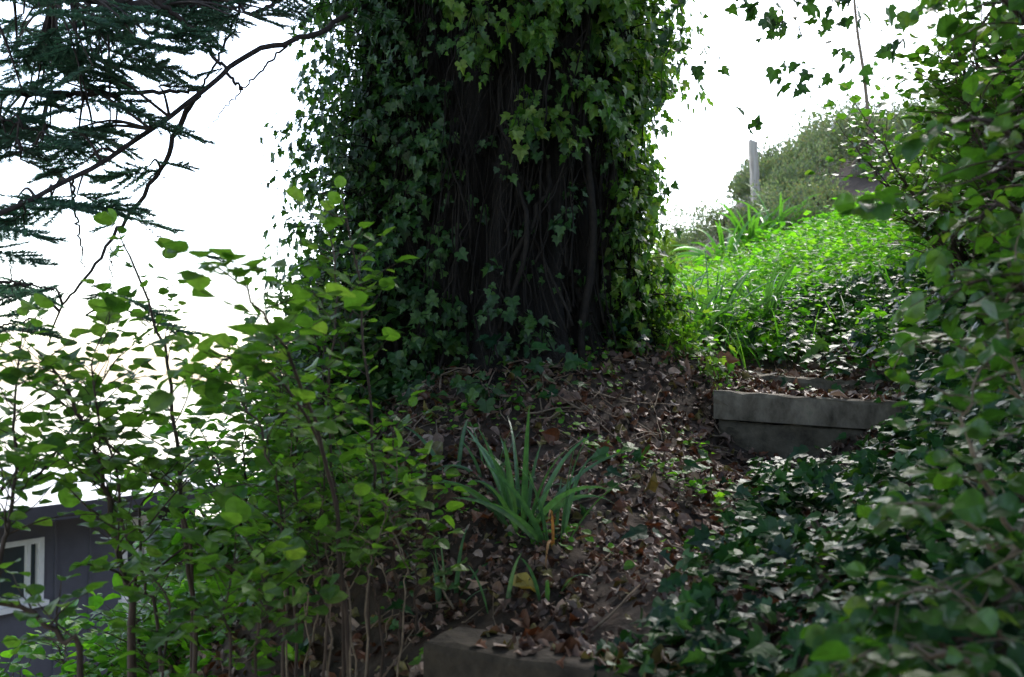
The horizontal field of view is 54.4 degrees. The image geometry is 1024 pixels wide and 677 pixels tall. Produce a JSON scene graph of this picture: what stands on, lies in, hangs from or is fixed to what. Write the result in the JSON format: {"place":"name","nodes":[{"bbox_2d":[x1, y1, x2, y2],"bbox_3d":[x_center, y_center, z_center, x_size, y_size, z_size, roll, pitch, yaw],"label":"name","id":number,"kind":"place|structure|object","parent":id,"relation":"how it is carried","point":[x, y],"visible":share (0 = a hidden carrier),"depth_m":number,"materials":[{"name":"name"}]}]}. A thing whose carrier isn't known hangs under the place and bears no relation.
{"place":"outdoors","nodes":[
{"label":"outdoors","id":0,"kind":"place"},
{"bbox_2d":[0,157,1023,676],"bbox_3d":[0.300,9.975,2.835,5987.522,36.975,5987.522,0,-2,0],"label":"ground","id":1,"kind":"structure","parent":0,"point":[634,519],"depth_m":3.09,"materials":[{"name":"soil"}]},
{"bbox_2d":[0,558,107,676],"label":"sapling","id":2,"kind":"object","parent":1,"relation":"on","point":[34,591],"visible":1,"depth_m":2.08,"materials":[{"name":"green plant"}]},
{"bbox_2d":[0,599,173,676],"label":"leafy bush","id":3,"kind":"object","parent":1,"relation":"on","point":[35,651],"visible":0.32,"depth_m":3.55,"materials":[{"name":"green plant"}]},
{"bbox_2d":[0,293,185,582],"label":"sapling","id":4,"kind":"object","parent":1,"relation":"on","point":[27,462],"visible":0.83,"depth_m":2.35,"materials":[{"name":"green plant"}]},
{"bbox_2d":[0,465,221,676],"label":"grey house","id":5,"kind":"structure","parent":1,"relation":"on","point":[47,555],"depth_m":10.69,"materials":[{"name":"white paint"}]},
{"bbox_2d":[0,537,48,614],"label":"window","id":6,"kind":"structure","parent":5,"relation":"in","point":[30,551],"depth_m":10.42,"materials":[{"name":"white paint"}]},
{"bbox_2d":[118,515,151,603],"bbox_3d":[-4.372,2.565,11.591,0.130,0.977,0.474,-1,-2,31],"label":"window","id":7,"kind":"structure","parent":5,"relation":"in","point":[126,555],"depth_m":11.58,"materials":[{"name":"white paint"}]},
{"bbox_2d":[0,292,248,676],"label":"sapling","id":8,"kind":"object","parent":1,"relation":"on","point":[107,307],"visible":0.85,"depth_m":2.45,"materials":[{"name":"green plant"}]},
{"bbox_2d":[0,208,250,673],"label":"sapling","id":9,"kind":"object","parent":1,"relation":"on","point":[12,375],"visible":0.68,"depth_m":2.65,"materials":[{"name":"green plant"}]},
{"bbox_2d":[63,563,238,674],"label":"leafy bush","id":10,"kind":"object","parent":1,"relation":"on","point":[180,647],"visible":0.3,"depth_m":3.23,"materials":[{"name":"green plant"}]},
{"bbox_2d":[132,526,187,597],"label":"leafy bush","id":11,"kind":"object","parent":1,"relation":"on","point":[173,577],"visible":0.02,"depth_m":4.36,"materials":[{"name":"green plant"}]},
{"bbox_2d":[70,430,340,676],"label":"bank cover","id":12,"kind":"object","parent":1,"relation":"on","point":[180,668],"visible":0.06,"depth_m":2.89,"materials":[{"name":"green plant"}]},
{"bbox_2d":[96,496,358,676],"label":"sapling","id":13,"kind":"object","parent":1,"relation":"on","point":[237,511],"visible":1,"depth_m":2.08,"materials":[{"name":"green plant"}]},
{"bbox_2d":[112,388,366,537],"bbox_3d":[-0.956,0.480,3.547,0.891,0.606,0.786,1,-2,-27],"label":"leafy bush","id":14,"kind":"object","parent":1,"relation":"on","point":[238,468],"visible":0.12,"depth_m":3.50,"materials":[{"name":"green plant"}]},
{"bbox_2d":[119,475,374,595],"bbox_3d":[-0.750,0.592,3.042,0.656,0.344,0.907,-2,-3,39],"label":"leafy bush","id":15,"kind":"object","parent":1,"relation":"on","point":[171,538],"visible":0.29,"depth_m":2.87,"materials":[{"name":"green plant"}]},
{"bbox_2d":[137,240,367,676],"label":"sapling","id":16,"kind":"object","parent":1,"relation":"on","point":[247,361],"visible":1,"depth_m":1.99,"materials":[{"name":"green plant"}]},
{"bbox_2d":[174,306,371,464],"bbox_3d":[-0.927,0.238,3.743,0.790,0.694,0.872,0,-2,0],"label":"leafy bush","id":17,"kind":"object","parent":1,"relation":"on","point":[348,390],"visible":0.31,"depth_m":3.66,"materials":[{"name":"green plant"}]},
{"bbox_2d":[170,354,384,676],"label":"sapling","id":18,"kind":"object","parent":1,"relation":"on","point":[221,494],"visible":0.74,"depth_m":2.40,"materials":[{"name":"green plant"}]},
{"bbox_2d":[114,365,442,676],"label":"ivy","id":19,"kind":"object","parent":1,"relation":"on","point":[376,411],"visible":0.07,"depth_m":3.78,"materials":[{"name":"green plant"}]},
{"bbox_2d":[0,0,640,428],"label":"ivy clad tree","id":20,"kind":"object","parent":1,"relation":"on","point":[48,46],"visible":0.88,"depth_m":3.63,"materials":[{"name":"brown plant"}]},
{"bbox_2d":[235,0,743,417],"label":"climbing ivy","id":21,"kind":"object","parent":20,"relation":"attached to","point":[627,115],"visible":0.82,"depth_m":4.23,"materials":[{"name":"green plant"}]},
{"bbox_2d":[260,102,302,189],"bbox_3d":[-0.982,-0.817,4.239,0.169,0.379,0.095,1,-2,-26],"label":"hanging ivy trail","id":22,"kind":"object","parent":21,"relation":"hanging from","point":[276,170],"visible":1,"depth_m":4.23,"materials":[{"name":"green plant"}]},
{"bbox_2d":[628,162,679,207],"bbox_3d":[0.618,-0.671,4.309,0.202,0.198,0.138,1,-2,-25],"label":"hanging ivy trail","id":23,"kind":"object","parent":21,"relation":"hanging from","point":[673,185],"visible":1,"depth_m":4.33,"materials":[{"name":"green plant"}]},
{"bbox_2d":[643,0,708,106],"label":"hanging ivy trail","id":24,"kind":"object","parent":21,"relation":"hanging from","point":[663,37],"visible":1,"depth_m":4.25,"materials":[{"name":"green plant"}]},
{"bbox_2d":[690,0,737,84],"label":"hanging ivy trail","id":25,"kind":"object","parent":20,"relation":"hanging from","point":[698,73],"visible":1,"depth_m":3.85,"materials":[{"name":"green plant"}]},
{"bbox_2d":[735,28,763,135],"bbox_3d":[0.908,-1.189,3.828,0.084,0.847,0.101,1,-2,-20],"label":"hanging ivy trail","id":26,"kind":"object","parent":20,"relation":"hanging from","point":[756,123],"visible":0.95,"depth_m":3.81,"materials":[{"name":"green plant"}]},
{"bbox_2d":[735,0,787,42],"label":"hanging ivy trail","id":27,"kind":"object","parent":20,"relation":"hanging from","point":[751,10],"visible":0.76,"depth_m":3.64,"materials":[{"name":"green plant"}]},
{"bbox_2d":[758,0,817,41],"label":"hanging ivy trail","id":28,"kind":"object","parent":20,"relation":"hanging from","point":[810,8],"visible":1,"depth_m":3.56,"materials":[{"name":"green plant"}]},
{"bbox_2d":[764,0,845,98],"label":"hanging ivy trail","id":29,"kind":"object","parent":20,"relation":"hanging from","point":[772,74],"visible":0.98,"depth_m":3.73,"materials":[{"name":"green plant"}]},
{"bbox_2d":[817,1,855,86],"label":"hanging ivy trail","id":30,"kind":"object","parent":20,"relation":"hanging from","point":[845,54],"visible":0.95,"depth_m":3.77,"materials":[{"name":"green plant"}]},
{"bbox_2d":[815,0,872,33],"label":"hanging ivy trail","id":31,"kind":"object","parent":20,"relation":"hanging from","point":[827,23],"visible":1,"depth_m":3.64,"materials":[{"name":"green plant"}]},
{"bbox_2d":[873,0,907,65],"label":"hanging ivy trail","id":32,"kind":"object","parent":20,"relation":"hanging from","point":[888,50],"visible":0.91,"depth_m":3.34,"materials":[{"name":"green plant"}]},
{"bbox_2d":[210,401,433,676],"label":"brush","id":33,"kind":"object","parent":1,"relation":"on","point":[324,525],"visible":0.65,"depth_m":2.38,"materials":[{"name":"green plant"}]},
{"bbox_2d":[221,432,443,538],"bbox_3d":[-0.547,0.480,3.266,0.812,0.350,0.768,0,-2,0],"label":"leafy bush","id":34,"kind":"object","parent":1,"relation":"on","point":[261,477],"visible":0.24,"depth_m":3.17,"materials":[{"name":"green plant"}]},
{"bbox_2d":[264,255,408,390],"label":"leafy bush","id":35,"kind":"object","parent":1,"relation":"on","point":[317,274],"visible":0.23,"depth_m":4.05,"materials":[{"name":"green plant"}]},
{"bbox_2d":[263,175,425,676],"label":"sapling","id":36,"kind":"object","parent":1,"relation":"on","point":[330,224],"visible":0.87,"depth_m":2.49,"materials":[{"name":"green plant"}]},
{"bbox_2d":[249,397,468,676],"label":"sapling","id":37,"kind":"object","parent":1,"relation":"on","point":[433,525],"visible":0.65,"depth_m":2.50,"materials":[{"name":"green plant"}]},
{"bbox_2d":[404,418,468,469],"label":"strap leaved plant","id":38,"kind":"object","parent":1,"relation":"on","point":[460,450],"visible":0.69,"depth_m":3.28,"materials":[{"name":"green plant"}]},
{"bbox_2d":[432,526,492,607],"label":"strap leaved plant","id":39,"kind":"object","parent":1,"relation":"on","point":[438,594],"visible":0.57,"depth_m":2.71,"materials":[{"name":"green plant"}]},
{"bbox_2d":[434,420,519,478],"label":"strap leaved plant","id":40,"kind":"object","parent":1,"relation":"on","point":[475,463],"visible":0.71,"depth_m":3.23,"materials":[{"name":"green plant"}]},
{"bbox_2d":[467,554,520,613],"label":"strap leaved plant","id":41,"kind":"object","parent":1,"relation":"on","point":[509,589],"visible":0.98,"depth_m":2.59,"materials":[{"name":"green plant"}]},
{"bbox_2d":[423,404,627,533],"bbox_3d":[0.017,0.403,2.913,0.716,0.431,0.476,-2,-3,41],"label":"strap leaved plant","id":42,"kind":"object","parent":1,"relation":"on","point":[507,498],"visible":0.7,"depth_m":2.96,"materials":[{"name":"green plant"}]},
{"bbox_2d":[423,627,652,676],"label":"concrete step","id":43,"kind":"object","parent":1,"relation":"on","point":[455,652],"visible":0.59,"depth_m":2.20,"materials":[{"name":"grey concrete"}]},
{"bbox_2d":[197,335,888,670],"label":"seedlings","id":44,"kind":"object","parent":1,"relation":"on","point":[629,564],"visible":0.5,"depth_m":3.29,"materials":[{"name":"green plant"}]},
{"bbox_2d":[454,441,636,567],"bbox_3d":[0.098,0.463,2.869,0.480,0.366,0.310,2,-3,-36],"label":"strap leaved plant","id":45,"kind":"object","parent":1,"relation":"on","point":[523,525],"visible":0.8,"depth_m":2.84,"materials":[{"name":"green plant"}]},
{"bbox_2d":[520,557,591,602],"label":"strap leaved plant","id":46,"kind":"object","parent":1,"relation":"on","point":[547,592],"visible":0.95,"depth_m":2.57,"materials":[{"name":"green plant"}]},
{"bbox_2d":[557,388,583,403],"bbox_3d":[0.216,0.220,3.716,0.098,0.070,0.090,-1,-2,14],"label":"rock","id":47,"kind":"object","parent":1,"relation":"on","point":[576,395],"visible":0.89,"depth_m":3.73,"materials":[{"name":"grey stone"}]},
{"bbox_2d":[232,355,947,676],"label":"fallen twigs","id":48,"kind":"object","parent":1,"relation":"on","point":[391,397],"depth_m":3.61,"materials":[{"name":"brown wood"}]},
{"bbox_2d":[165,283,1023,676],"bbox_3d":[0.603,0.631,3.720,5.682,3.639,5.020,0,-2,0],"label":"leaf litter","id":49,"kind":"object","parent":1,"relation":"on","point":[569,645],"visible":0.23,"depth_m":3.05,"materials":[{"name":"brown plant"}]},
{"bbox_2d":[241,292,1023,676],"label":"ground ivy","id":50,"kind":"object","parent":1,"relation":"on","point":[803,482],"visible":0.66,"depth_m":2.32,"materials":[{"name":"green plant"}]},
{"bbox_2d":[651,228,693,260],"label":"hillside shrub","id":51,"kind":"object","parent":1,"relation":"on","point":[667,247],"visible":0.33,"depth_m":16.34,"materials":[{"name":"green plant"}]},
{"bbox_2d":[664,252,694,267],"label":"hillside shrub","id":52,"kind":"object","parent":1,"relation":"on","point":[680,259],"depth_m":12.86,"materials":[{"name":"green plant"}]},
{"bbox_2d":[675,259,696,283],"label":"hillside shrub","id":53,"kind":"object","parent":1,"relation":"on","point":[681,269],"visible":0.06,"depth_m":11.78,"materials":[{"name":"green plant"}]},
{"bbox_2d":[660,253,715,311],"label":"strap leaved plant","id":54,"kind":"object","parent":1,"relation":"on","point":[696,280],"visible":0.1,"depth_m":5.52,"materials":[{"name":"green plant"}]},
{"bbox_2d":[659,195,740,248],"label":"hillside shrub","id":55,"kind":"object","parent":1,"relation":"on","point":[712,218],"visible":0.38,"depth_m":14.06,"materials":[{"name":"green plant"}]},
{"bbox_2d":[665,258,764,343],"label":"strap leaved plant","id":56,"kind":"object","parent":1,"relation":"on","point":[711,295],"visible":0.24,"depth_m":5.22,"materials":[{"name":"green plant"}]},
{"bbox_2d":[668,210,787,265],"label":"strap leaved plant","id":57,"kind":"object","parent":1,"relation":"on","point":[732,242],"visible":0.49,"depth_m":10.77,"materials":[{"name":"green plant"}]},
{"bbox_2d":[661,244,807,344],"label":"strap leaved plant","id":58,"kind":"object","parent":1,"relation":"on","point":[732,297],"visible":0.45,"depth_m":5.45,"materials":[{"name":"green plant"}]},
{"bbox_2d":[748,139,759,222],"bbox_3d":[3.290,-2.076,13.482,0.157,1.237,0.110,0,-2,0],"label":"wooden post","id":59,"kind":"object","parent":1,"relation":"on","point":[753,159],"visible":0.54,"depth_m":13.44,"materials":[{"name":"grey wood"}]},
{"bbox_2d":[704,197,812,255],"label":"strap leaved plant","id":60,"kind":"object","parent":1,"relation":"on","point":[753,227],"visible":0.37,"depth_m":10.93,"materials":[{"name":"green plant"}]},
{"bbox_2d":[698,247,828,336],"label":"strap leaved plant","id":61,"kind":"object","parent":1,"relation":"on","point":[779,286],"visible":0.42,"depth_m":5.38,"materials":[{"name":"green plant"}]},
{"bbox_2d":[677,194,858,280],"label":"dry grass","id":62,"kind":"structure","parent":1,"relation":"on","point":[746,249],"depth_m":10.62,"materials":[{"name":"green plant"}]},
{"bbox_2d":[717,184,831,243],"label":"strap leaved plant","id":63,"kind":"object","parent":1,"relation":"on","point":[780,214],"visible":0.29,"depth_m":10.96,"materials":[{"name":"green plant"}]},
{"bbox_2d":[732,121,836,184],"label":"hillside shrub","id":64,"kind":"object","parent":1,"relation":"on","point":[769,151],"visible":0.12,"depth_m":16.03,"materials":[{"name":"green plant"}]},
{"bbox_2d":[722,175,848,238],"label":"hillside shrub","id":65,"kind":"object","parent":1,"relation":"on","point":[743,210],"visible":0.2,"depth_m":12.47,"materials":[{"name":"green plant"}]},
{"bbox_2d":[758,187,831,235],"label":"hillside shrub","id":66,"kind":"object","parent":1,"relation":"on","point":[794,215],"visible":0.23,"depth_m":11.02,"materials":[{"name":"green plant"}]},
{"bbox_2d":[759,138,843,212],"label":"hillside shrub","id":67,"kind":"object","parent":1,"relation":"on","point":[797,173],"visible":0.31,"depth_m":12.74,"materials":[{"name":"green plant"}]},
{"bbox_2d":[756,182,847,210],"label":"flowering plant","id":68,"kind":"object","parent":1,"relation":"on","point":[814,187],"visible":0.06,"depth_m":12.47,"materials":[{"name":"green plant"}]},
{"bbox_2d":[746,172,859,222],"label":"hillside shrub","id":69,"kind":"object","parent":1,"relation":"on","point":[811,192],"visible":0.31,"depth_m":11.49,"materials":[{"name":"green plant"}]},
{"bbox_2d":[726,135,881,205],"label":"hillside shrub","id":70,"kind":"object","parent":1,"relation":"on","point":[739,186],"visible":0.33,"depth_m":14.45,"materials":[{"name":"green plant"}]},
{"bbox_2d":[741,371,869,392],"bbox_3d":[1.307,0.232,4.573,0.598,0.170,0.296,0,-2,11],"label":"concrete step","id":71,"kind":"object","parent":1,"relation":"on","point":[821,383],"visible":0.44,"depth_m":4.43,"materials":[{"name":"grey concrete"}]},
{"bbox_2d":[713,390,906,460],"bbox_3d":[1.252,0.388,4.005,0.849,0.363,0.313,-1,-2,15],"label":"concrete step","id":72,"kind":"object","parent":1,"relation":"on","point":[788,425],"visible":0.61,"depth_m":3.90,"materials":[{"name":"grey concrete"}]},
{"bbox_2d":[666,189,972,367],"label":"slope grass","id":73,"kind":"structure","parent":1,"relation":"on","point":[889,283],"depth_m":5.29,"materials":[{"name":"green plant"}]},
{"bbox_2d":[793,106,859,145],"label":"hillside shrub","id":74,"kind":"object","parent":1,"relation":"on","point":[820,125],"visible":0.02,"depth_m":18.07,"materials":[{"name":"green plant"}]},
{"bbox_2d":[797,96,867,163],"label":"hillside shrub","id":75,"kind":"object","parent":1,"relation":"on","point":[832,123],"visible":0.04,"depth_m":16.04,"materials":[{"name":"green plant"}]},
{"bbox_2d":[659,135,1007,373],"bbox_3d":[4.334,-1.619,7.798,7.363,3.800,7.047,0,-2,0],"label":"ground cover","id":76,"kind":"object","parent":1,"relation":"on","point":[772,248],"visible":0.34,"depth_m":6.18,"materials":[{"name":"green plant"}]},
{"bbox_2d":[791,92,900,170],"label":"hillside shrub","id":77,"kind":"object","parent":1,"relation":"on","point":[844,125],"visible":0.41,"depth_m":13.81,"materials":[{"name":"green plant"}]},
{"bbox_2d":[834,0,879,170],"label":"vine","id":78,"kind":"object","parent":1,"relation":"on","point":[866,72],"visible":0.75,"depth_m":13.11,"materials":[{"name":"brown plant"}]},
{"bbox_2d":[697,239,1023,444],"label":"ivy patch","id":79,"kind":"object","parent":1,"relation":"on","point":[859,338],"visible":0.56,"depth_m":4.94,"materials":[{"name":"green plant"}]},
{"bbox_2d":[830,91,899,157],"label":"hillside shrub","id":80,"kind":"object","parent":1,"relation":"on","point":[877,109],"visible":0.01,"depth_m":16.11,"materials":[{"name":"green plant"}]},
{"bbox_2d":[850,126,946,175],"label":"hillside shrub","id":81,"kind":"object","parent":1,"relation":"on","point":[858,168],"visible":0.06,"depth_m":12.82,"materials":[{"name":"green plant"}]},
{"bbox_2d":[804,64,1008,291],"bbox_3d":[2.326,-0.762,4.921,1.519,1.129,1.342,0,-2,0],"label":"leafy bush","id":82,"kind":"object","parent":1,"relation":"on","point":[923,177],"visible":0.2,"depth_m":4.97,"materials":[{"name":"green plant"}]},
{"bbox_2d":[790,213,1023,676],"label":"trailing shrub","id":83,"kind":"object","parent":1,"relation":"on","point":[890,652],"visible":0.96,"depth_m":1.46,"materials":[{"name":"green plant"}]},
{"bbox_2d":[885,84,935,134],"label":"hillside shrub","id":84,"kind":"object","parent":1,"relation":"on","point":[898,106],"visible":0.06,"depth_m":16.20,"materials":[{"name":"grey plant"}]},
{"bbox_2d":[858,110,969,249],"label":"leafy bush","id":85,"kind":"object","parent":1,"relation":"on","point":[880,148],"depth_m":6.29,"materials":[{"name":"green plant"}]},
{"bbox_2d":[889,80,942,136],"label":"hillside shrub","id":86,"kind":"object","parent":1,"relation":"on","point":[900,125],"visible":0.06,"depth_m":14.11,"materials":[{"name":"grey plant"}]},
{"bbox_2d":[871,0,1023,292],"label":"leafy bush","id":87,"kind":"object","parent":1,"relation":"on","point":[947,91],"visible":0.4,"depth_m":4.03,"materials":[{"name":"green plant"}]},
{"bbox_2d":[918,107,982,156],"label":"hillside shrub","id":88,"kind":"object","parent":1,"relation":"on","point":[933,118],"depth_m":12.82,"materials":[{"name":"green plant"}]},
{"bbox_2d":[890,0,1023,388],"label":"arching shrub","id":89,"kind":"object","parent":1,"relation":"on","point":[1001,223],"visible":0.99,"depth_m":1.99,"materials":[{"name":"green plant"}]},
{"bbox_2d":[833,151,1023,220],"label":"hanging sprig","id":90,"kind":"object","parent":89,"relation":"hanging from","point":[868,208],"visible":1,"depth_m":1.72,"materials":[{"name":"green plant"}]},
{"bbox_2d":[967,525,1023,612],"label":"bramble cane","id":91,"kind":"object","parent":1,"relation":"on","point":[1014,550],"visible":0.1,"depth_m":1.61,"materials":[{"name":"brown plant"}]},
{"bbox_2d":[0,0,1023,383],"label":"sky","id":92,"kind":"structure","parent":0,"point":[230,207],"materials":[{"name":"white"}]}
]}

